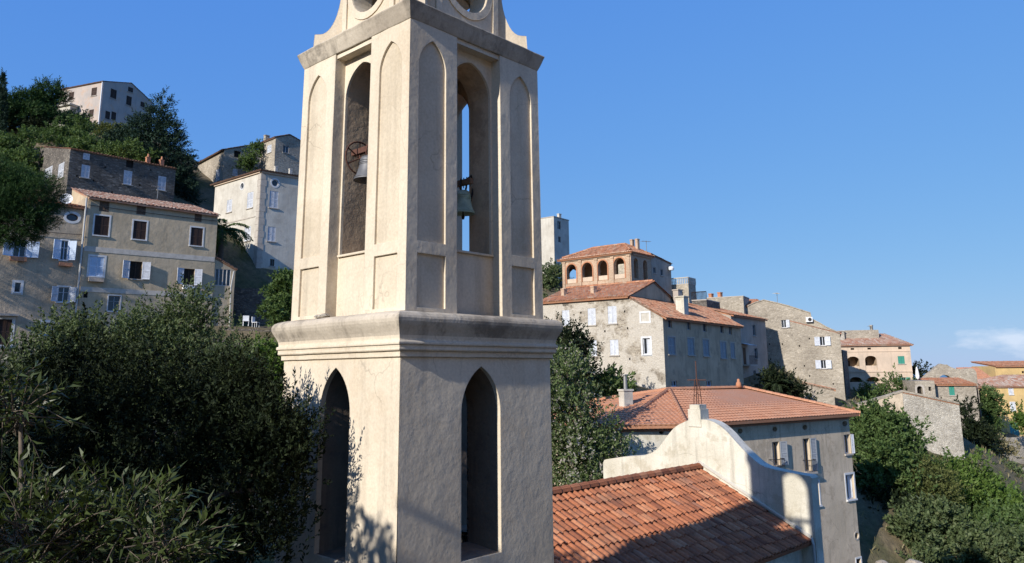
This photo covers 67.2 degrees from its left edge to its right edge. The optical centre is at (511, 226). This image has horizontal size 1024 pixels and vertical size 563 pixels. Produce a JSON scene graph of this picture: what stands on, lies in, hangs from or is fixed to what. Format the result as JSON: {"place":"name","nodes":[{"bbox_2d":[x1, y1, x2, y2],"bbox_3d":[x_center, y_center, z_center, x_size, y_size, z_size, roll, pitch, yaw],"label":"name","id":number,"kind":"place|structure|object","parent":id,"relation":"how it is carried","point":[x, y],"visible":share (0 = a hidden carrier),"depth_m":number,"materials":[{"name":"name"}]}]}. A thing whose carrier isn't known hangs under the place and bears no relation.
{"place":"outdoors","nodes":[
{"label":"outdoors","id":0,"kind":"place"},
{"bbox_2d":[0,125,1023,562],"bbox_3d":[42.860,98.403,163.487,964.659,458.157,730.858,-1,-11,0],"label":"hillside","id":1,"kind":"structure","parent":0,"point":[872,523],"depth_m":68.30,"materials":[{"name":"green plant"}]},
{"bbox_2d":[0,68,9,134],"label":"cypress","id":2,"kind":"object","parent":1,"relation":"on","point":[4,115],"visible":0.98,"depth_m":97.64,"materials":[{"name":"green plant"}]},
{"bbox_2d":[0,124,50,175],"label":"bush","id":3,"kind":"object","parent":1,"relation":"on","point":[14,146],"visible":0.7,"depth_m":85.67,"materials":[{"name":"green plant"}]},
{"bbox_2d":[6,112,50,131],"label":"hedge","id":4,"kind":"object","parent":1,"relation":"on","point":[34,122],"visible":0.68,"depth_m":98.73,"materials":[{"name":"green plant"}]},
{"bbox_2d":[1,84,64,130],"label":"pine tree","id":5,"kind":"object","parent":1,"relation":"on","point":[22,103],"visible":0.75,"depth_m":100.45,"materials":[{"name":"green plant"}]},
{"bbox_2d":[0,152,74,253],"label":"pine tree","id":6,"kind":"object","parent":1,"relation":"on","point":[19,187],"visible":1,"depth_m":33.54,"materials":[{"name":"green plant"}]},
{"bbox_2d":[0,194,87,356],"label":"house","id":7,"kind":"structure","parent":1,"relation":"on","point":[45,276],"depth_m":58.69,"materials":[{"name":"beige paint"}]},
{"bbox_2d":[0,316,15,347],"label":"window","id":8,"kind":"structure","parent":7,"relation":"in","point":[5,321],"depth_m":56.84,"materials":[{"name":"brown wood"}]},
{"bbox_2d":[11,280,23,294],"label":"window","id":9,"kind":"structure","parent":7,"relation":"in","point":[16,289],"depth_m":57.74,"materials":[{"name":"white paint"}]},
{"bbox_2d":[2,239,39,257],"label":"window","id":10,"kind":"structure","parent":7,"relation":"in","point":[28,252],"depth_m":58.34,"materials":[{"name":"white paint"}]},
{"bbox_2d":[51,285,76,303],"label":"window","id":11,"kind":"structure","parent":7,"relation":"in","point":[60,293],"depth_m":59.63,"materials":[{"name":"white paint"}]},
{"bbox_2d":[52,239,76,260],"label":"window","id":12,"kind":"structure","parent":7,"relation":"in","point":[61,253],"depth_m":60.05,"materials":[{"name":"white paint"}]},
{"bbox_2d":[63,211,80,223],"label":"window","id":13,"kind":"structure","parent":7,"relation":"in","point":[71,218],"depth_m":60.79,"materials":[{"name":"white wood"}]},
{"bbox_2d":[31,74,75,130],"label":"pine tree","id":14,"kind":"object","parent":1,"relation":"on","point":[59,97],"visible":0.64,"depth_m":103.69,"materials":[{"name":"green plant"}]},
{"bbox_2d":[36,113,103,146],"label":"bush","id":15,"kind":"object","parent":1,"relation":"on","point":[62,135],"visible":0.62,"depth_m":95.15,"materials":[{"name":"green plant"}]},
{"bbox_2d":[54,106,104,131],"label":"bush","id":16,"kind":"object","parent":1,"relation":"on","point":[83,114],"visible":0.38,"depth_m":104.55,"materials":[{"name":"green plant"}]},
{"bbox_2d":[51,81,152,130],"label":"house","id":17,"kind":"structure","parent":1,"relation":"on","point":[109,101],"depth_m":115.47,"materials":[{"name":"beige paint"}]},
{"bbox_2d":[38,146,176,202],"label":"house","id":18,"kind":"structure","parent":1,"relation":"on","point":[87,170],"depth_m":82.09,"materials":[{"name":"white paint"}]},
{"bbox_2d":[80,164,90,178],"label":"window","id":19,"kind":"structure","parent":18,"relation":"in","point":[85,170],"depth_m":79.77,"materials":[{"name":"white paint"}]},
{"bbox_2d":[122,170,132,185],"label":"window","id":20,"kind":"structure","parent":18,"relation":"in","point":[127,180],"depth_m":82.86,"materials":[{"name":"white paint"}]},
{"bbox_2d":[156,176,166,191],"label":"window","id":21,"kind":"structure","parent":18,"relation":"in","point":[161,180],"depth_m":85.56,"materials":[{"name":"white paint"}]},
{"bbox_2d":[90,122,128,148],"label":"bush","id":22,"kind":"object","parent":1,"relation":"on","point":[114,136],"visible":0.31,"depth_m":95.16,"materials":[{"name":"green plant"}]},
{"bbox_2d":[92,119,128,137],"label":"bush","id":23,"kind":"object","parent":1,"relation":"on","point":[104,125],"visible":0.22,"depth_m":103.59,"materials":[{"name":"green plant"}]},
{"bbox_2d":[63,136,162,163],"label":"bush","id":24,"kind":"object","parent":1,"relation":"on","point":[130,147],"visible":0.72,"depth_m":91.30,"materials":[{"name":"green plant"}]},
{"bbox_2d":[0,324,258,562],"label":"shrub","id":25,"kind":"object","parent":1,"relation":"on","point":[113,526],"visible":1,"depth_m":5.04,"materials":[{"name":"green plant"}]},
{"bbox_2d":[0,273,276,517],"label":"evergreen tree","id":26,"kind":"object","parent":1,"relation":"on","point":[192,313],"visible":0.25,"depth_m":18.11,"materials":[{"name":"green plant"}]},
{"bbox_2d":[71,186,219,334],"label":"house","id":27,"kind":"structure","parent":1,"relation":"on","point":[124,252],"depth_m":63.54,"materials":[{"name":"beige paint"}]},
{"bbox_2d":[86,254,106,278],"bbox_3d":[-33.003,3.193,61.211,1.053,1.846,0.946,-1,-11,0],"label":"window","id":28,"kind":"structure","parent":27,"relation":"in","point":[95,265],"depth_m":61.23,"materials":[{"name":"white paint"}]},
{"bbox_2d":[92,213,111,237],"bbox_3d":[-32.958,-0.055,61.893,1.062,1.829,0.954,-1,-11,0],"label":"window","id":29,"kind":"structure","parent":27,"relation":"in","point":[101,223],"depth_m":61.91,"materials":[{"name":"brown wood"}]},
{"bbox_2d":[106,294,121,311],"bbox_3d":[-31.822,6.177,61.616,0.905,1.393,0.819,-1,-11,0],"label":"window","id":30,"kind":"structure","parent":27,"relation":"in","point":[112,300],"depth_m":61.71,"materials":[{"name":"grey paint"}]},
{"bbox_2d":[122,260,150,279],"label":"window","id":31,"kind":"structure","parent":27,"relation":"in","point":[133,269],"depth_m":63.15,"materials":[{"name":"white wood"}]},
{"bbox_2d":[131,219,148,241],"bbox_3d":[-30.768,0.331,63.683,1.025,1.765,0.923,-1,-11,0],"label":"window","id":32,"kind":"structure","parent":27,"relation":"in","point":[139,231],"depth_m":63.69,"materials":[{"name":"brown wood"}]},
{"bbox_2d":[177,268,202,285],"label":"window","id":33,"kind":"structure","parent":27,"relation":"in","point":[187,272],"depth_m":65.80,"materials":[{"name":"white wood"}]},
{"bbox_2d":[189,226,204,247],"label":"window","id":34,"kind":"structure","parent":27,"relation":"in","point":[195,234],"depth_m":66.60,"materials":[{"name":"brown wood"}]},
{"bbox_2d":[118,85,206,207],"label":"conifer","id":35,"kind":"object","parent":1,"relation":"on","point":[186,181],"visible":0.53,"depth_m":94.57,"materials":[{"name":"green plant"}]},
{"bbox_2d":[0,302,335,562],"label":"evergreen tree","id":36,"kind":"object","parent":1,"relation":"on","point":[217,410],"visible":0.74,"depth_m":11.62,"materials":[{"name":"green plant"}]},
{"bbox_2d":[211,256,236,325],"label":"house","id":37,"kind":"structure","parent":1,"relation":"on","point":[224,274],"depth_m":67.55,"materials":[{"name":"grey paint"}]},
{"bbox_2d":[198,145,259,182],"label":"house","id":38,"kind":"structure","parent":1,"relation":"on","point":[217,166],"depth_m":103.84,"materials":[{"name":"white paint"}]},
{"bbox_2d":[217,218,252,259],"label":"palm","id":39,"kind":"object","parent":1,"relation":"on","point":[223,231],"visible":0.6,"depth_m":71.69,"materials":[{"name":"green plant"}]},
{"bbox_2d":[210,166,298,270],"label":"house","id":40,"kind":"structure","parent":1,"relation":"on","point":[262,203],"depth_m":79.12,"materials":[{"name":"white paint"}]},
{"bbox_2d":[266,227,276,242],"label":"window","id":41,"kind":"structure","parent":40,"relation":"in","point":[271,230],"depth_m":78.23,"materials":[{"name":"white paint"}]},
{"bbox_2d":[268,191,278,208],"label":"window","id":42,"kind":"structure","parent":40,"relation":"in","point":[273,202],"depth_m":78.93,"materials":[{"name":"white paint"}]},
{"bbox_2d":[233,287,275,324],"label":"retaining wall","id":43,"kind":"structure","parent":1,"relation":"on","point":[246,300],"depth_m":70.81,"materials":[{"name":"grey stone"}]},
{"bbox_2d":[230,330,283,562],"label":"shrub","id":44,"kind":"object","parent":1,"relation":"on","point":[272,345],"visible":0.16,"depth_m":23.42,"materials":[{"name":"green plant"}]},
{"bbox_2d":[254,267,293,326],"bbox_3d":[-19.685,6.478,65.171,4.607,6.528,5.270,-1,-11,0],"label":"bush","id":45,"kind":"object","parent":1,"relation":"on","point":[277,302],"visible":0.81,"depth_m":64.85,"materials":[{"name":"green plant"}]},
{"bbox_2d":[259,134,300,174],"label":"house","id":46,"kind":"structure","parent":1,"relation":"on","point":[282,152],"depth_m":101.97,"materials":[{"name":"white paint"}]},
{"bbox_2d":[231,138,264,172],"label":"tree","id":47,"kind":"object","parent":46,"relation":"attached to","point":[249,161],"visible":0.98,"depth_m":101.36,"materials":[{"name":"green plant"}]},
{"bbox_2d":[0,272,561,562],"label":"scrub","id":48,"kind":"object","parent":1,"relation":"on","point":[544,295],"visible":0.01,"depth_m":30.21,"materials":[{"name":"green plant"}]},
{"bbox_2d":[271,0,562,562],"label":"bell tower","id":49,"kind":"structure","parent":1,"relation":"on","point":[419,358],"depth_m":13.06,"materials":[{"name":"paint"}]},
{"bbox_2d":[345,141,367,183],"bbox_3d":[-2.558,-1.145,13.642,0.626,0.886,1.003,8,-14,-39],"label":"bell","id":50,"kind":"object","parent":49,"relation":"hanging from","point":[360,176],"visible":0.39,"depth_m":13.69,"materials":[{"name":"grey metal"}]},
{"bbox_2d":[457,175,474,219],"bbox_3d":[-0.894,-0.557,14.110,0.430,0.877,0.431,-1,-11,0],"label":"bell","id":51,"kind":"object","parent":49,"relation":"hanging from","point":[464,204],"visible":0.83,"depth_m":14.01,"materials":[{"name":"green metal"}]},
{"bbox_2d":[541,213,569,281],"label":"house","id":52,"kind":"structure","parent":1,"relation":"on","point":[555,237],"depth_m":114.61,"materials":[{"name":"grey paint"}]},
{"bbox_2d":[542,257,573,291],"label":"tree","id":53,"kind":"object","parent":1,"relation":"on","point":[553,273],"visible":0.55,"depth_m":97.46,"materials":[{"name":"green plant"}]},
{"bbox_2d":[550,339,595,391],"bbox_3d":[3.138,11.623,45.520,4.010,9.678,4.066,-1,-11,0],"label":"palm","id":54,"kind":"object","parent":1,"relation":"on","point":[575,341],"visible":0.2,"depth_m":45.93,"materials":[{"name":"green plant"}]},
{"bbox_2d":[544,311,610,390],"bbox_3d":[4.038,9.838,53.427,5.528,8.204,6.109,-1,-11,0],"label":"evergreen tree","id":55,"kind":"object","parent":1,"relation":"on","point":[568,335],"visible":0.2,"depth_m":54.26,"materials":[{"name":"green plant"}]},
{"bbox_2d":[550,338,641,486],"bbox_3d":[3.123,11.295,36.542,6.429,12.072,5.514,-1,-11,0],"label":"flowering tree","id":56,"kind":"object","parent":1,"relation":"on","point":[576,438],"visible":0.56,"depth_m":36.41,"materials":[{"name":"green plant"}]},
{"bbox_2d":[557,239,654,287],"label":"house","id":57,"kind":"structure","parent":1,"relation":"on","point":[619,262],"depth_m":85.55,"materials":[{"name":"paint"}]},
{"bbox_2d":[581,359,638,397],"bbox_3d":[7.014,11.622,55.455,4.306,4.127,4.069,-4,-11,19],"label":"bush","id":58,"kind":"object","parent":1,"relation":"on","point":[608,376],"visible":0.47,"depth_m":55.14,"materials":[{"name":"green plant"}]},
{"bbox_2d":[543,279,743,388],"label":"house","id":59,"kind":"structure","parent":1,"relation":"on","point":[652,333],"depth_m":65.18,"materials":[{"name":"beige stone"}]},
{"bbox_2d":[586,308,596,325],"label":"window","id":60,"kind":"structure","parent":59,"relation":"in","point":[591,311],"depth_m":65.61,"materials":[{"name":"white paint"}]},
{"bbox_2d":[606,306,617,324],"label":"window","id":61,"kind":"structure","parent":59,"relation":"in","point":[612,314],"depth_m":64.47,"materials":[{"name":"white paint"}]},
{"bbox_2d":[609,340,619,356],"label":"window","id":62,"kind":"structure","parent":59,"relation":"in","point":[614,350],"depth_m":63.92,"materials":[{"name":"white paint"}]},
{"bbox_2d":[641,336,651,355],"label":"window","id":63,"kind":"structure","parent":59,"relation":"in","point":[646,341],"depth_m":62.29,"materials":[{"name":"white paint"}]},
{"bbox_2d":[667,336,676,355],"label":"window","id":64,"kind":"structure","parent":59,"relation":"in","point":[671,341],"depth_m":62.47,"materials":[{"name":"grey paint"}]},
{"bbox_2d":[687,337,695,355],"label":"window","id":65,"kind":"structure","parent":59,"relation":"in","point":[690,341],"depth_m":65.47,"materials":[{"name":"grey paint"}]},
{"bbox_2d":[702,338,710,356],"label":"window","id":66,"kind":"structure","parent":59,"relation":"in","point":[706,345],"depth_m":68.00,"materials":[{"name":"grey paint"}]},
{"bbox_2d":[719,340,727,358],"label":"window","id":67,"kind":"structure","parent":59,"relation":"in","point":[723,345],"depth_m":71.17,"materials":[{"name":"grey paint"}]},
{"bbox_2d":[651,253,673,295],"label":"house","id":68,"kind":"structure","parent":1,"relation":"on","point":[661,269],"depth_m":87.84,"materials":[{"name":"grey paint"}]},
{"bbox_2d":[671,277,695,302],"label":"house","id":69,"kind":"structure","parent":1,"relation":"on","point":[689,287],"depth_m":88.85,"materials":[{"name":"beige paint"}]},
{"bbox_2d":[552,361,823,562],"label":"church","id":70,"kind":"structure","parent":1,"relation":"on","point":[698,486],"depth_m":25.92,"materials":[{"name":"white paint"}]},
{"bbox_2d":[691,291,719,308],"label":"house","id":71,"kind":"structure","parent":1,"relation":"on","point":[705,302],"depth_m":80.48,"materials":[{"name":"stone"}]},
{"bbox_2d":[551,374,861,562],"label":"house","id":72,"kind":"structure","parent":1,"relation":"on","point":[785,431],"depth_m":45.30,"materials":[{"name":"tile"}]},
{"bbox_2d":[772,441,788,466],"bbox_3d":[15.141,12.907,43.600,1.152,1.377,0.689,-1,-11,0],"label":"window","id":73,"kind":"structure","parent":72,"relation":"in","point":[783,444],"depth_m":43.82,"materials":[{"name":"grey paint"}]},
{"bbox_2d":[803,438,818,471],"bbox_3d":[17.363,13.497,45.443,1.247,1.934,0.637,7,-13,-33],"label":"window","id":74,"kind":"structure","parent":72,"relation":"in","point":[813,445],"depth_m":45.44,"materials":[{"name":"grey paint"}]},
{"bbox_2d":[844,434,854,455],"bbox_3d":[20.681,13.549,47.822,0.984,1.237,0.648,7,-13,-33],"label":"window","id":75,"kind":"structure","parent":72,"relation":"in","point":[852,435],"depth_m":47.83,"materials":[{"name":"white paint"}]},
{"bbox_2d":[844,472,857,501],"bbox_3d":[20.704,15.926,47.099,0.939,1.676,0.778,-1,-11,0],"label":"window","id":76,"kind":"structure","parent":72,"relation":"in","point":[847,476],"depth_m":47.26,"materials":[{"name":"white paint"}]},
{"bbox_2d":[688,303,767,377],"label":"house","id":77,"kind":"structure","parent":1,"relation":"on","point":[754,346],"depth_m":79.91,"materials":[{"name":"grey paint"}]},
{"bbox_2d":[707,292,748,313],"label":"house","id":78,"kind":"structure","parent":1,"relation":"on","point":[735,303],"depth_m":92.62,"materials":[{"name":"stone"}]},
{"bbox_2d":[760,377,794,394],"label":"palm","id":79,"kind":"object","parent":1,"relation":"on","point":[776,387],"visible":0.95,"depth_m":74.06,"materials":[{"name":"green plant"}]},
{"bbox_2d":[754,360,823,399],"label":"bush","id":80,"kind":"object","parent":1,"relation":"on","point":[774,375],"visible":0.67,"depth_m":74.94,"materials":[{"name":"green plant"}]},
{"bbox_2d":[748,293,845,400],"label":"house","id":81,"kind":"structure","parent":1,"relation":"on","point":[806,344],"depth_m":84.44,"materials":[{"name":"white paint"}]},
{"bbox_2d":[814,336,830,345],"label":"window","id":82,"kind":"structure","parent":81,"relation":"in","point":[819,341],"depth_m":83.82,"materials":[{"name":"white paint"}]},
{"bbox_2d":[815,360,831,368],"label":"window","id":83,"kind":"structure","parent":81,"relation":"in","point":[820,364],"depth_m":83.39,"materials":[{"name":"white paint"}]},
{"bbox_2d":[804,382,835,404],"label":"shed","id":84,"kind":"structure","parent":1,"relation":"on","point":[827,396],"depth_m":78.52,"materials":[{"name":"stone"}]},
{"bbox_2d":[841,350,850,398],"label":"house","id":85,"kind":"structure","parent":1,"relation":"on","point":[846,373],"depth_m":89.88,"materials":[{"name":"grey stone"}]},
{"bbox_2d":[839,325,913,393],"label":"house","id":86,"kind":"structure","parent":1,"relation":"on","point":[871,352],"depth_m":97.35,"materials":[{"name":"beige paint"}]},
{"bbox_2d":[744,367,1023,562],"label":"grass","id":87,"kind":"structure","parent":1,"relation":"on","point":[1007,458],"depth_m":71.02,"materials":[{"name":"green plant"}]},
{"bbox_2d":[853,362,915,399],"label":"bush","id":88,"kind":"object","parent":1,"relation":"on","point":[875,391],"visible":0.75,"depth_m":90.22,"materials":[{"name":"green plant"}]},
{"bbox_2d":[858,473,918,511],"bbox_3d":[25.476,19.611,53.129,5.515,4.802,4.511,-1,-11,0],"label":"bush","id":89,"kind":"object","parent":1,"relation":"on","point":[883,496],"visible":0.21,"depth_m":52.94,"materials":[{"name":"green plant"}]},
{"bbox_2d":[838,392,948,501],"bbox_3d":[27.704,16.909,56.897,8.087,9.216,7.567,-1,-11,0],"label":"fig tree","id":90,"kind":"object","parent":1,"relation":"on","point":[884,439],"visible":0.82,"depth_m":55.95,"materials":[{"name":"green plant"}]},
{"bbox_2d":[852,390,964,459],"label":"barn","id":91,"kind":"structure","parent":1,"relation":"on","point":[944,417],"depth_m":69.65,"materials":[{"name":"grey paint"}]},
{"bbox_2d":[901,380,935,396],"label":"house","id":92,"kind":"structure","parent":1,"relation":"on","point":[925,387],"depth_m":86.00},
{"bbox_2d":[912,359,933,379],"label":"tree","id":93,"kind":"object","parent":1,"relation":"on","point":[918,365],"visible":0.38,"depth_m":97.75,"materials":[{"name":"green plant"}]},
{"bbox_2d":[882,490,977,547],"bbox_3d":[27.448,19.756,51.012,7.132,4.448,4.842,4,-12,-23],"label":"bush","id":94,"kind":"object","parent":1,"relation":"on","point":[920,516],"visible":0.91,"depth_m":50.03,"materials":[{"name":"green plant"}]},
{"bbox_2d":[893,452,975,506],"bbox_3d":[29.617,18.607,55.056,6.446,5.035,5.150,-1,-11,0],"label":"bush","id":95,"kind":"object","parent":1,"relation":"on","point":[943,486],"visible":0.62,"depth_m":54.41,"materials":[{"name":"green plant"}]},
{"bbox_2d":[918,377,979,426],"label":"house","id":96,"kind":"structure","parent":1,"relation":"on","point":[948,388],"depth_m":86.39,"materials":[{"name":"beige paint"}]},
{"bbox_2d":[922,364,981,416],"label":"ruin","id":97,"kind":"object","parent":1,"relation":"on","point":[967,374],"visible":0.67,"depth_m":93.70,"materials":[{"name":"beige stone"}]},
{"bbox_2d":[978,382,1013,437],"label":"vine","id":98,"kind":"object","parent":97,"relation":"attached to","point":[991,408],"visible":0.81,"depth_m":92.72,"materials":[{"name":"green plant"}]},
{"bbox_2d":[894,512,1023,562],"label":"bush","id":99,"kind":"object","parent":1,"relation":"on","point":[997,545],"visible":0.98,"depth_m":48.22,"materials":[{"name":"green plant"}]},
{"bbox_2d":[927,445,1014,517],"bbox_3d":[34.288,19.670,58.948,6.301,5.552,8.496,-10,-15,42],"label":"bush","id":100,"kind":"object","parent":1,"relation":"on","point":[984,477],"visible":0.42,"depth_m":58.78,"materials":[{"name":"green plant"}]},
{"bbox_2d":[956,367,990,379],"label":"house","id":101,"kind":"structure","parent":1,"relation":"on","point":[981,374],"depth_m":110.51,"materials":[{"name":"tile"}]},
{"bbox_2d":[953,394,1006,455],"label":"bush","id":102,"kind":"object","parent":1,"relation":"on","point":[978,432],"visible":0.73,"depth_m":76.57,"materials":[{"name":"green plant"}]},
{"bbox_2d":[959,491,1023,540],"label":"bush","id":103,"kind":"object","parent":1,"relation":"on","point":[992,515],"visible":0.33,"depth_m":54.16,"materials":[{"name":"green plant"}]},
{"bbox_2d":[960,477,1023,515],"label":"bush","id":104,"kind":"object","parent":1,"relation":"on","point":[1015,492],"visible":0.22,"depth_m":57.54,"materials":[{"name":"green plant"}]},
{"bbox_2d":[971,361,1023,376],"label":"house","id":105,"kind":"structure","parent":1,"relation":"on","point":[993,368],"depth_m":111.51,"materials":[{"name":"paint"}]},
{"bbox_2d":[977,374,1023,436],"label":"house","id":106,"kind":"structure","parent":1,"relation":"on","point":[1011,387],"depth_m":100.19,"materials":[{"name":"yellow paint"}]},
{"bbox_2d":[988,433,1023,458],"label":"bush","id":107,"kind":"object","parent":1,"relation":"on","point":[1007,449],"visible":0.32,"depth_m":80.01,"materials":[{"name":"green plant"}]},
{"bbox_2d":[1000,437,1023,463],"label":"retaining wall","id":108,"kind":"structure","parent":1,"relation":"on","point":[1021,450],"depth_m":89.19,"materials":[{"name":"grey stone"}]},
{"bbox_2d":[1000,458,1023,479],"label":"bush","id":109,"kind":"object","parent":1,"relation":"on","point":[1019,470],"visible":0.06,"depth_m":70.88,"materials":[{"name":"green plant"}]},
{"bbox_2d":[1008,399,1023,434],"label":"bush","id":110,"kind":"object","parent":1,"relation":"on","point":[1018,419],"visible":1,"depth_m":85.61,"materials":[{"name":"green plant"}]},
{"bbox_2d":[0,0,1023,372],"label":"sky","id":111,"kind":"structure","parent":0,"point":[858,163],"materials":[{"name":"blue"}]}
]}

